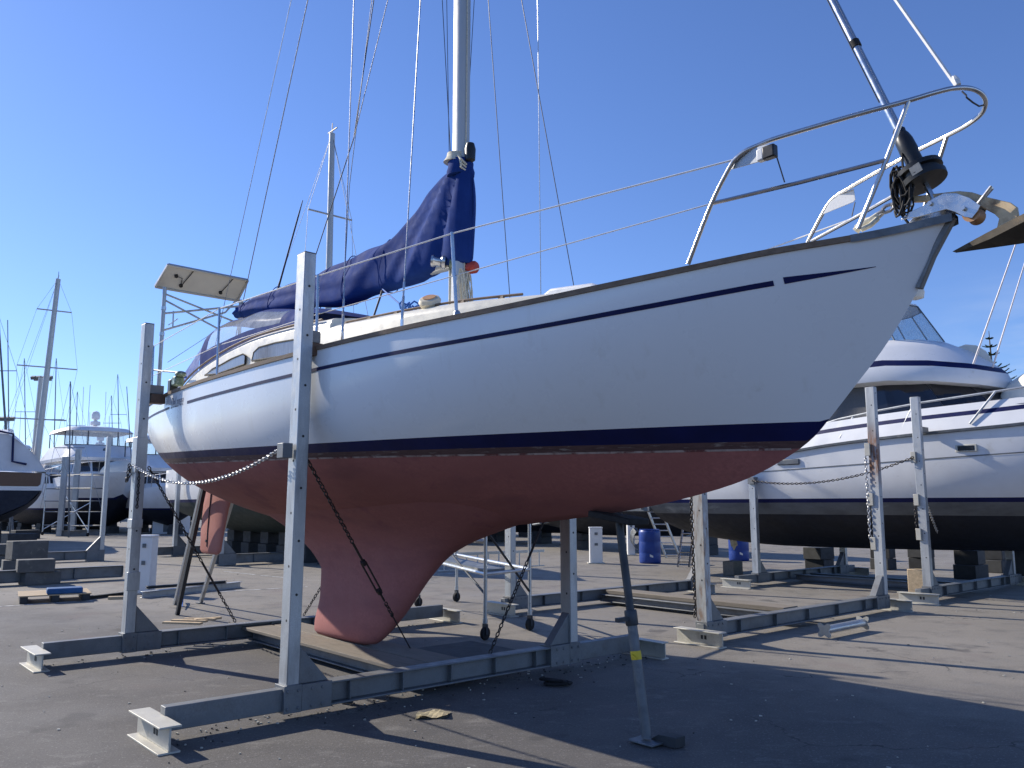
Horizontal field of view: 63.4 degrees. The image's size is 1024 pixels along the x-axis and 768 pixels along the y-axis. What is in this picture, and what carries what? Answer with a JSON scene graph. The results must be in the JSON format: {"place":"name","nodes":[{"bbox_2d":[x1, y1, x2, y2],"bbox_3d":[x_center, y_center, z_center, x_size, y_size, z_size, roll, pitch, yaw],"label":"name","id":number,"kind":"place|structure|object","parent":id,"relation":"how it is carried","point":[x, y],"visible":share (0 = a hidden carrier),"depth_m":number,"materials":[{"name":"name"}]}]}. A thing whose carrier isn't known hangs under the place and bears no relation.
{"place":"outdoors","nodes":[
{"label":"outdoors","id":0,"kind":"place"},
{"bbox_2d":[0,520,1023,767],"bbox_3d":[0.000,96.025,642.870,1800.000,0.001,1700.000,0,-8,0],"label":"ground","id":1,"kind":"structure","parent":0,"point":[816,700],"depth_m":7.67,"materials":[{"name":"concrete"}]},
{"bbox_2d":[0,543,5,565],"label":"keel block","id":2,"kind":"object","parent":1,"relation":"on","point":[2,551],"depth_m":22.99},
{"bbox_2d":[0,521,7,529],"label":"keel block","id":3,"kind":"object","parent":1,"relation":"on","point":[4,525],"depth_m":56.90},
{"bbox_2d":[2,414,31,522],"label":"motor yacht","id":4,"kind":"object","parent":3,"relation":"on","point":[29,448],"visible":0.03,"depth_m":58.04,"materials":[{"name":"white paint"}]},
{"bbox_2d":[7,320,10,532],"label":"bare mast","id":5,"kind":"object","parent":1,"relation":"on","point":[8,403],"visible":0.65,"depth_m":50.49,"materials":[{"name":"grey metal"}]},
{"bbox_2d":[1,533,36,543],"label":"keel block","id":6,"kind":"object","parent":1,"relation":"on","point":[5,537],"depth_m":30.04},
{"bbox_2d":[0,320,45,529],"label":"bare mast","id":7,"kind":"object","parent":1,"relation":"on","point":[5,428],"visible":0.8,"depth_m":44.36,"materials":[{"name":"grey metal"}]},
{"bbox_2d":[16,523,31,529],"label":"keel block","id":8,"kind":"object","parent":1,"relation":"on","point":[22,526],"depth_m":52.65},
{"bbox_2d":[1,540,48,569],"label":"keel block","id":9,"kind":"object","parent":1,"relation":"on","point":[27,549],"depth_m":18.97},
{"bbox_2d":[11,530,40,538],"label":"keel block","id":10,"kind":"object","parent":1,"relation":"on","point":[38,532],"depth_m":41.55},
{"bbox_2d":[14,358,42,464],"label":"bare mast","id":11,"kind":"object","parent":1,"relation":"on","point":[24,400],"visible":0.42,"depth_m":66.53,"materials":[{"name":"grey metal"}]},
{"bbox_2d":[15,558,60,585],"bbox_3d":[-10.059,3.977,17.552,0.837,0.525,0.551,8,-12,-44],"label":"keel block","id":12,"kind":"object","parent":1,"relation":"on","point":[40,571],"depth_m":17.39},
{"bbox_2d":[35,523,50,532],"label":"keel block","id":13,"kind":"object","parent":1,"relation":"on","point":[45,530],"depth_m":51.05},
{"bbox_2d":[13,472,83,524],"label":"motor yacht","id":14,"kind":"object","parent":13,"relation":"on","point":[32,514],"visible":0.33,"depth_m":49.43,"materials":[{"name":"white paint"}]},
{"bbox_2d":[40,358,66,458],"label":"bare mast","id":15,"kind":"object","parent":1,"relation":"on","point":[55,405],"visible":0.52,"depth_m":70.46,"materials":[{"name":"grey metal"}]},
{"bbox_2d":[18,588,91,603],"bbox_3d":[-8.104,3.750,14.659,1.106,0.132,0.950,5,-10,-31],"label":"wooden pallet","id":16,"kind":"object","parent":1,"relation":"on","point":[23,596],"visible":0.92,"depth_m":14.40,"materials":[{"name":"brown wood"}]},
{"bbox_2d":[46,586,82,594],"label":"foam block","id":17,"kind":"object","parent":16,"relation":"on","point":[63,590],"depth_m":14.35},
{"bbox_2d":[0,437,123,583],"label":"boat cradle","id":18,"kind":"object","parent":1,"relation":"on","point":[95,551],"visible":0.84,"depth_m":24.38,"materials":[{"name":"metal"}]},
{"bbox_2d":[40,381,100,536],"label":"bare mast","id":19,"kind":"object","parent":1,"relation":"on","point":[69,447],"visible":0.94,"depth_m":43.91,"materials":[{"name":"grey metal"}]},
{"bbox_2d":[56,457,86,535],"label":"cradle post","id":20,"kind":"object","parent":1,"relation":"on","point":[62,500],"visible":0.95,"depth_m":45.06,"materials":[{"name":"metal"}]},
{"bbox_2d":[41,473,108,535],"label":"scaffold tower","id":21,"kind":"structure","parent":1,"relation":"on","point":[89,511],"depth_m":46.12,"materials":[{"name":"metal"}]},
{"bbox_2d":[67,392,86,443],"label":"bare mast","id":22,"kind":"object","parent":1,"relation":"on","point":[76,418],"visible":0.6,"depth_m":72.27,"materials":[{"name":"grey metal"}]},
{"bbox_2d":[70,449,98,534],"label":"cradle post","id":23,"kind":"object","parent":1,"relation":"on","point":[76,483],"visible":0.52,"depth_m":47.11,"materials":[{"name":"metal"}]},
{"bbox_2d":[86,526,99,531],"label":"keel block","id":24,"kind":"object","parent":1,"relation":"on","point":[93,528],"depth_m":52.54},
{"bbox_2d":[40,387,132,526],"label":"motor yacht","id":25,"kind":"object","parent":24,"relation":"on","point":[119,488],"visible":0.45,"depth_m":51.16,"materials":[{"name":"white paint"}]},
{"bbox_2d":[44,463,61,472],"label":"house window","id":26,"kind":"structure","parent":25,"relation":"in","point":[54,470],"depth_m":53.67,"materials":[{"name":"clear glass"}]},
{"bbox_2d":[73,462,89,471],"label":"house window","id":27,"kind":"structure","parent":25,"relation":"in","point":[85,467],"depth_m":51.11,"materials":[{"name":"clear glass"}]},
{"bbox_2d":[92,462,104,470],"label":"house window","id":28,"kind":"structure","parent":25,"relation":"in","point":[95,465],"depth_m":51.31,"materials":[{"name":"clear glass"}]},
{"bbox_2d":[100,460,130,472],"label":"covered tender","id":29,"kind":"object","parent":25,"relation":"on","point":[119,466],"visible":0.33,"depth_m":49.93,"materials":[{"name":"beige fabric"}]},
{"bbox_2d":[90,592,123,599],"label":"steel beam","id":30,"kind":"structure","parent":1,"relation":"on","point":[98,596],"depth_m":15.02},
{"bbox_2d":[105,526,118,533],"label":"keel block","id":31,"kind":"object","parent":1,"relation":"on","point":[111,529],"depth_m":49.49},
{"bbox_2d":[109,374,128,522],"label":"bare mast","id":32,"kind":"object","parent":1,"relation":"on","point":[118,414],"visible":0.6,"depth_m":80.40,"materials":[{"name":"grey metal"}]},
{"bbox_2d":[137,535,158,594],"bbox_3d":[-6.943,3.425,15.745,0.390,1.095,0.420,0,-8,0],"label":"power pedestal","id":33,"kind":"object","parent":1,"relation":"on","point":[148,557],"visible":0.83,"depth_m":15.63,"materials":[{"name":"grey metal"}]},
{"bbox_2d":[152,516,189,533],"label":"site cabin","id":34,"kind":"object","parent":1,"relation":"on","point":[158,528],"visible":0.12,"depth_m":49.03,"materials":[{"name":"white paint"}]},
{"bbox_2d":[167,524,182,534],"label":"keel block","id":35,"kind":"object","parent":1,"relation":"on","point":[170,530],"depth_m":47.86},
{"bbox_2d":[173,488,205,614],"bbox_3d":[-5.093,2.531,12.969,0.261,2.105,3.182,4,-9,-26],"label":"hull prop","id":36,"kind":"object","parent":1,"relation":"on","point":[182,579],"visible":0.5,"depth_m":12.35,"materials":[{"name":"metal"}]},
{"bbox_2d":[140,581,241,598],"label":"steel beam","id":37,"kind":"structure","parent":1,"relation":"on","point":[172,591],"depth_m":15.78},
{"bbox_2d":[145,580,225,588],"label":"steel beam","id":38,"kind":"structure","parent":37,"relation":"on","point":[175,585],"depth_m":15.71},
{"bbox_2d":[196,503,232,603],"bbox_3d":[-4.685,2.581,13.245,0.138,2.087,2.512,5,-10,-31],"label":"hull prop","id":39,"kind":"object","parent":1,"relation":"on","point":[207,579],"visible":0.36,"depth_m":13.59,"materials":[{"name":"metal"}]},
{"bbox_2d":[158,472,283,565],"bbox_3d":[-8.178,4.051,26.569,4.804,3.000,5.501,7,-11,-41],"label":"boat cradle","id":40,"kind":"object","parent":1,"relation":"on","point":[227,555],"visible":0.39,"depth_m":24.02,"materials":[{"name":"metal"}]},
{"bbox_2d":[226,529,242,553],"bbox_3d":[-9.398,5.417,28.449,0.700,0.837,0.600,7,-11,-41],"label":"keel block","id":41,"kind":"object","parent":1,"relation":"on","point":[234,539],"depth_m":28.14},
{"bbox_2d":[241,531,259,552],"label":"keel block","id":42,"kind":"object","parent":1,"relation":"on","point":[250,542],"depth_m":27.17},
{"bbox_2d":[258,532,278,552],"bbox_3d":[-7.662,5.128,26.481,0.700,0.837,0.600,7,-11,-41],"label":"keel block","id":43,"kind":"object","parent":1,"relation":"on","point":[269,541],"depth_m":26.20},
{"bbox_2d":[0,568,540,606],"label":"painted lines","id":44,"kind":"object","parent":1,"relation":"on","point":[190,593],"visible":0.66,"depth_m":16.22,"materials":[{"name":"white paint"}]},
{"bbox_2d":[276,532,284,551],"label":"keel block","id":45,"kind":"object","parent":1,"relation":"on","point":[280,547],"depth_m":25.33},
{"bbox_2d":[166,123,367,533],"bbox_3d":[-7.228,-1.573,26.962,4.000,12.764,12.500,7,-11,-41],"label":"sailing yacht","id":46,"kind":"object","parent":45,"relation":"on","point":[241,519],"visible":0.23,"depth_m":25.63,"materials":[{"name":"white paint"}]},
{"bbox_2d":[304,543,317,562],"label":"keel block","id":47,"kind":"object","parent":1,"relation":"on","point":[309,557],"depth_m":24.11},
{"bbox_2d":[19,251,668,756],"bbox_3d":[-1.739,1.104,9.127,5.385,3.766,4.310,7,-11,-41],"label":"boat cradle","id":48,"kind":"object","parent":1,"relation":"on","point":[303,683],"visible":0.69,"depth_m":7.42,"materials":[{"name":"grey metal"}]},
{"bbox_2d":[125,463,131,481],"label":"chain","id":49,"kind":"object","parent":48,"relation":"hanging from","point":[128,475],"visible":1,"depth_m":9.41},
{"bbox_2d":[135,470,140,508],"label":"chain","id":50,"kind":"object","parent":48,"relation":"hanging from","point":[138,489],"visible":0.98,"depth_m":9.31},
{"bbox_2d":[162,621,202,624],"bbox_3d":[-3.938,2.855,9.895,0.495,0.024,0.075,-2,-9,12],"label":"timber scrap","id":51,"kind":"object","parent":48,"relation":"on","point":[182,622],"visible":1,"depth_m":9.86,"materials":[{"name":"brown wood"}]},
{"bbox_2d":[171,619,207,622],"bbox_3d":[-3.917,2.875,10.059,0.450,0.024,0.075,-2,-8,10],"label":"timber scrap","id":52,"kind":"object","parent":48,"relation":"on","point":[191,620],"visible":0.88,"depth_m":10.03,"materials":[{"name":"brown wood"}]},
{"bbox_2d":[147,466,235,622],"bbox_3d":[-3.739,1.901,9.707,1.141,1.838,0.045,7,-11,-41],"label":"chain","id":53,"kind":"object","parent":48,"relation":"hanging from","point":[196,551],"visible":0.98,"depth_m":9.71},
{"bbox_2d":[133,450,276,484],"bbox_3d":[-3.082,0.842,8.042,0.039,0.277,3.596,7,-11,-42],"label":"chain","id":54,"kind":"object","parent":48,"relation":"hanging from","point":[214,479],"visible":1,"depth_m":7.70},
{"bbox_2d":[303,586,320,615],"bbox_3d":[-2.274,2.236,11.269,1.056,1.764,0.040,2,-9,-14],"label":"chain","id":55,"kind":"object","parent":48,"relation":"hanging from","point":[314,597],"visible":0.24,"depth_m":11.07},
{"bbox_2d":[233,621,425,668],"bbox_3d":[-2.155,2.797,8.988,0.340,0.039,3.800,7,-11,-41],"label":"keel plank","id":56,"kind":"object","parent":48,"relation":"on","point":[365,655],"visible":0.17,"depth_m":8.40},
{"bbox_2d":[308,459,410,647],"bbox_3d":[-1.376,1.647,7.659,0.057,1.876,2.050,-3,-9,19],"label":"chain","id":57,"kind":"object","parent":48,"relation":"hanging from","point":[363,563],"visible":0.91,"depth_m":7.57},
{"bbox_2d":[270,622,457,662],"bbox_3d":[-1.807,2.821,9.150,0.360,0.039,3.710,7,-11,-41],"label":"keel plank","id":58,"kind":"object","parent":48,"relation":"on","point":[426,656],"visible":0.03,"depth_m":8.39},
{"bbox_2d":[148,0,993,644],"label":"sailing yacht","id":59,"kind":"object","parent":58,"relation":"on","point":[440,432],"visible":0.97,"depth_m":6.00,"materials":[{"name":"white paint"}]},
{"bbox_2d":[204,353,246,375],"bbox_3d":[-3.404,-0.210,9.796,0.026,0.156,1.277,7,-11,-39],"label":"cabin window","id":60,"kind":"structure","parent":59,"relation":"in","point":[237,361],"depth_m":9.63,"materials":[{"name":"grey glass"}]},
{"bbox_2d":[251,339,293,361],"bbox_3d":[-2.452,-0.354,8.713,0.023,0.220,1.289,7,-11,-42],"label":"cabin window","id":61,"kind":"structure","parent":59,"relation":"in","point":[279,348],"depth_m":8.81,"materials":[{"name":"grey glass"}]},
{"bbox_2d":[914,191,1023,252],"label":"plough anchor","id":62,"kind":"object","parent":59,"relation":"hanging from","point":[1008,230],"visible":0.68,"depth_m":4.38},
{"bbox_2d":[418,641,515,657],"bbox_3d":[-0.462,2.739,8.511,0.780,0.017,0.850,7,-11,-41],"label":"plywood sheet","id":63,"kind":"object","parent":48,"relation":"on","point":[465,649],"visible":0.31,"depth_m":8.52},
{"bbox_2d":[488,522,543,653],"bbox_3d":[0.157,1.788,8.354,0.955,1.724,0.043,6,-11,-37],"label":"chain","id":64,"kind":"object","parent":48,"relation":"hanging from","point":[517,586],"visible":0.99,"depth_m":8.22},
{"bbox_2d":[415,709,450,718],"bbox_3d":[-0.623,2.619,6.559,0.267,0.042,0.220,0,-8,0],"label":"plywood scrap","id":65,"kind":"object","parent":1,"relation":"on","point":[438,713],"visible":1,"depth_m":6.54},
{"bbox_2d":[414,524,533,639],"bbox_3d":[-0.649,2.337,12.491,0.961,2.298,4.233,3,-9,-20],"label":"mobile scaffold","id":66,"kind":"object","parent":1,"relation":"on","point":[485,569],"visible":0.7,"depth_m":11.05,"materials":[{"name":"metal"}]},
{"bbox_2d":[438,549,543,571],"bbox_3d":[-0.487,4.690,21.967,3.412,0.492,0.042,6,-10,-36],"label":"ladder","id":67,"kind":"object","parent":1,"relation":"on","point":[496,552],"visible":0.45,"depth_m":22.05,"materials":[{"name":"metal"}]},
{"bbox_2d":[488,531,504,541],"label":"keel block","id":68,"kind":"object","parent":1,"relation":"on","point":[499,536],"depth_m":38.17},
{"bbox_2d":[1,552,1021,767],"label":"grit","id":69,"kind":"object","parent":1,"relation":"on","point":[257,722],"visible":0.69,"depth_m":7.15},
{"bbox_2d":[531,531,551,543],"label":"keel block","id":70,"kind":"object","parent":1,"relation":"on","point":[544,538],"depth_m":36.20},
{"bbox_2d":[503,524,559,532],"bbox_3d":[1.300,4.977,36.666,3.600,3.200,9.500,8,-12,-43],"label":"motor yacht","id":71,"kind":"object","parent":70,"relation":"on","point":[545,528],"depth_m":35.90,"materials":[{"name":"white paint"}]},
{"bbox_2d":[577,532,588,549],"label":"keel block","id":72,"kind":"object","parent":1,"relation":"on","point":[582,540],"depth_m":31.49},
{"bbox_2d":[587,527,604,563],"bbox_3d":[2.417,4.655,23.919,0.480,1.035,0.420,0,-8,0],"label":"power pedestal","id":73,"kind":"object","parent":1,"relation":"on","point":[595,547],"visible":1,"depth_m":23.77,"materials":[{"name":"grey metal"}]},
{"bbox_2d":[532,512,690,535],"bbox_3d":[4.561,4.410,30.217,9.107,2.250,3.400,-8,-11,43],"label":"workboat","id":74,"kind":"object","parent":1,"relation":"on","point":[583,524],"visible":0.09,"depth_m":29.75,"materials":[{"name":"paint"}]},
{"bbox_2d":[588,511,662,746],"bbox_3d":[0.817,1.729,6.016,0.271,1.600,0.553,7,-11,-41],"label":"hull prop","id":75,"kind":"object","parent":1,"relation":"on","point":[630,619],"visible":0.98,"depth_m":5.96,"materials":[{"name":"grey metal"}]},
{"bbox_2d":[626,525,636,555],"bbox_3d":[3.994,5.160,27.875,0.360,1.185,0.420,0,-8,0],"label":"power pedestal","id":76,"kind":"object","parent":1,"relation":"on","point":[630,549],"visible":0.53,"depth_m":27.71,"materials":[{"name":"grey metal"}]},
{"bbox_2d":[630,528,638,549],"bbox_3d":[4.144,5.148,27.564,0.418,0.715,0.148,0,-8,0],"label":"hose coil","id":77,"kind":"object","parent":76,"relation":"hanging from","point":[633,532],"visible":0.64,"depth_m":27.56,"materials":[{"name":"grey rubber"}]},
{"bbox_2d":[639,529,660,563],"bbox_3d":[3.999,4.703,24.026,0.616,0.972,0.621,0,-8,0],"label":"plastic drum","id":78,"kind":"object","parent":1,"relation":"on","point":[649,546],"visible":1,"depth_m":23.78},
{"bbox_2d":[647,512,680,557],"bbox_3d":[4.728,4.603,26.016,0.396,1.786,1.419,-8,-11,43],"label":"ladder","id":79,"kind":"object","parent":1,"relation":"on","point":[670,533],"visible":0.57,"depth_m":26.06,"materials":[{"name":"metal"}]},
{"bbox_2d":[651,732,684,748],"bbox_3d":[1.074,2.478,5.789,0.110,0.072,0.257,7,-11,-41],"label":"timber wedge","id":80,"kind":"object","parent":1,"relation":"on","point":[672,740],"visible":0.88,"depth_m":5.71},
{"bbox_2d":[677,529,692,566],"bbox_3d":[4.819,4.390,22.877,0.322,1.293,0.907,-4,-9,27],"label":"ladder","id":81,"kind":"object","parent":1,"relation":"on","point":[680,552],"visible":0.64,"depth_m":22.70,"materials":[{"name":"silver metal"}]},
{"bbox_2d":[487,386,913,648],"bbox_3d":[2.927,1.776,13.155,5.165,3.606,4.330,7,-11,-41],"label":"boat cradle","id":82,"kind":"object","parent":1,"relation":"on","point":[713,628],"visible":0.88,"depth_m":12.77,"materials":[{"name":"grey metal"}]},
{"bbox_2d":[689,496,696,617],"bbox_3d":[2.243,2.083,10.231,0.063,1.572,0.074,2,-9,-11],"label":"chain","id":83,"kind":"object","parent":82,"relation":"hanging from","point":[693,560],"visible":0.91,"depth_m":10.22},
{"bbox_2d":[606,588,797,610],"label":"timber beam","id":84,"kind":"structure","parent":82,"relation":"on","point":[763,606],"depth_m":12.61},
{"bbox_2d":[864,456,871,541],"bbox_3d":[5.744,1.840,13.362,0.056,1.404,0.049,2,-9,-13],"label":"chain","id":85,"kind":"object","parent":82,"relation":"hanging from","point":[868,507],"visible":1,"depth_m":13.35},
{"bbox_2d":[709,537,717,554],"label":"keel block","id":86,"kind":"object","parent":1,"relation":"on","point":[713,545],"depth_m":27.96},
{"bbox_2d":[723,560,742,575],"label":"keel block","id":87,"kind":"object","parent":1,"relation":"on","point":[732,567],"depth_m":19.80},
{"bbox_2d":[728,540,748,560],"bbox_3d":[6.878,4.866,25.140,0.596,0.972,0.601,0,-8,0],"label":"plastic drum","id":88,"kind":"object","parent":1,"relation":"on","point":[740,552],"visible":0.44,"depth_m":24.86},
{"bbox_2d":[803,547,833,567],"bbox_3d":[7.844,4.465,21.133,0.703,0.597,0.564,8,-11,-43],"label":"keel block","id":89,"kind":"object","parent":1,"relation":"on","point":[813,557],"depth_m":20.96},
{"bbox_2d":[817,616,868,637],"bbox_3d":[4.304,3.142,10.733,1.045,0.172,0.172,7,-11,-41],"label":"spare jack","id":90,"kind":"object","parent":1,"relation":"on","point":[827,630],"visible":1,"depth_m":10.62,"materials":[{"name":"metal"}]},
{"bbox_2d":[720,396,1023,605],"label":"boat cradle","id":91,"kind":"object","parent":1,"relation":"on","point":[932,590],"visible":0.88,"depth_m":16.49,"materials":[{"name":"grey metal"}]},
{"bbox_2d":[622,245,1023,550],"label":"motor cruiser","id":92,"kind":"object","parent":91,"relation":"on","point":[973,422],"visible":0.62,"depth_m":15.85,"materials":[{"name":"white paint"}]},
{"bbox_2d":[827,387,866,421],"bbox_3d":[6.734,0.458,16.940,0.179,0.806,1.144,8,-11,-42],"label":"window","id":93,"kind":"structure","parent":92,"relation":"in","point":[854,403],"depth_m":16.77,"materials":[{"name":"grey"}]},
{"bbox_2d":[875,385,889,414],"bbox_3d":[7.237,0.333,16.404,0.186,0.718,0.548,7,-11,-41],"label":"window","id":94,"kind":"structure","parent":92,"relation":"in","point":[882,403],"depth_m":16.33,"materials":[{"name":"black glass"}]},
{"bbox_2d":[883,384,942,412],"bbox_3d":[7.757,0.253,15.974,1.149,0.689,0.257,-7,-11,40],"label":"window","id":95,"kind":"structure","parent":92,"relation":"in","point":[896,395],"depth_m":16.04,"materials":[{"name":"glass"}]},
{"bbox_2d":[927,384,986,405],"bbox_3d":[8.424,0.172,15.655,1.089,0.632,0.448,-3,-9,17],"label":"house window","id":96,"kind":"structure","parent":92,"relation":"in","point":[941,391],"depth_m":15.63,"materials":[{"name":"black glass"}]},
{"bbox_2d":[971,387,1001,400],"bbox_3d":[9.072,0.152,15.671,0.788,0.596,0.925,7,-11,-41],"label":"house window","id":97,"kind":"structure","parent":92,"relation":"in","point":[997,396],"depth_m":15.62,"materials":[{"name":"black glass"}]},
{"bbox_2d":[1001,374,1023,398],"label":"covered dinghy","id":98,"kind":"object","parent":92,"relation":"on","point":[1018,382],"visible":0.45,"depth_m":15.36,"materials":[{"name":"beige fabric"}]},
{"bbox_2d":[751,456,913,484],"bbox_3d":[6.091,1.715,16.082,0.054,0.460,3.535,6,-10,-36],"label":"chain","id":99,"kind":"object","parent":91,"relation":"hanging from","point":[832,479],"visible":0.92,"depth_m":15.99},
{"bbox_2d":[870,549,896,569],"bbox_3d":[9.747,4.571,21.738,0.564,0.564,0.566,-8,-12,43],"label":"keel block","id":100,"kind":"object","parent":1,"relation":"on","point":[891,564],"depth_m":21.57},
{"bbox_2d":[907,568,922,591],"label":"keel block","id":101,"kind":"object","parent":1,"relation":"on","point":[914,577],"depth_m":15.50,"materials":[{"name":"brown wood"}]},
{"bbox_2d":[953,550,988,579],"bbox_3d":[10.484,4.119,18.918,0.591,0.640,0.760,-8,-12,44],"label":"keel block","id":102,"kind":"object","parent":1,"relation":"on","point":[969,565],"depth_m":18.74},
{"bbox_2d":[985,551,1005,572],"bbox_3d":[12.076,4.395,20.729,0.549,0.619,0.553,8,-12,-44],"label":"keel block","id":103,"kind":"object","parent":1,"relation":"on","point":[995,561],"depth_m":20.53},
{"bbox_2d":[982,334,1016,378],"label":"norfolk pine","id":104,"kind":"object","parent":1,"relation":"on","point":[990,346],"visible":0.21,"depth_m":62.88,"materials":[{"name":"green plant"}]},
{"bbox_2d":[1014,551,1023,575],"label":"keel block","id":105,"kind":"object","parent":1,"relation":"on","point":[1019,560],"depth_m":17.55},
{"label":"keel block","id":106,"kind":"object","parent":1,"relation":"on","visible":0},
{"bbox_2d":[124,435,187,524],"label":"motor yacht","id":107,"kind":"object","parent":106,"relation":"on","point":[156,507],"visible":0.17,"depth_m":48.43,"materials":[{"name":"white paint"}]},
{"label":"keel block","id":108,"kind":"object","parent":1,"relation":"on","visible":0},
{"bbox_2d":[89,416,109,444],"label":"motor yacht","id":109,"kind":"object","parent":108,"relation":"on","point":[100,440],"visible":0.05,"depth_m":62.76,"materials":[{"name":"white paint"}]},
{"bbox_2d":[0,0,1023,457],"label":"sky","id":110,"kind":"structure","parent":0,"point":[131,130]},
{"bbox_2d":[539,677,572,685],"bbox_3d":[0.406,2.760,7.683,0.309,0.058,0.148,0,-8,0],"label":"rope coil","id":111,"kind":"object","parent":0,"point":[553,682],"visible":1,"depth_m":7.63,"materials":[{"name":"black fabric"}]},
{"bbox_2d":[907,549,934,568],"bbox_3d":[10.761,4.559,21.771,0.496,0.598,0.528,8,-11,-42],"label":"keel block","id":112,"kind":"object","parent":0,"point":[914,558],"depth_m":21.68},
{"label":"keel block","id":113,"kind":"object","parent":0,"visible":0},
{"bbox_2d":[0,272,76,521],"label":"wooden ketch","id":114,"kind":"object","parent":113,"relation":"on","point":[20,492],"visible":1,"depth_m":33.55,"materials":[{"name":"white paint"}]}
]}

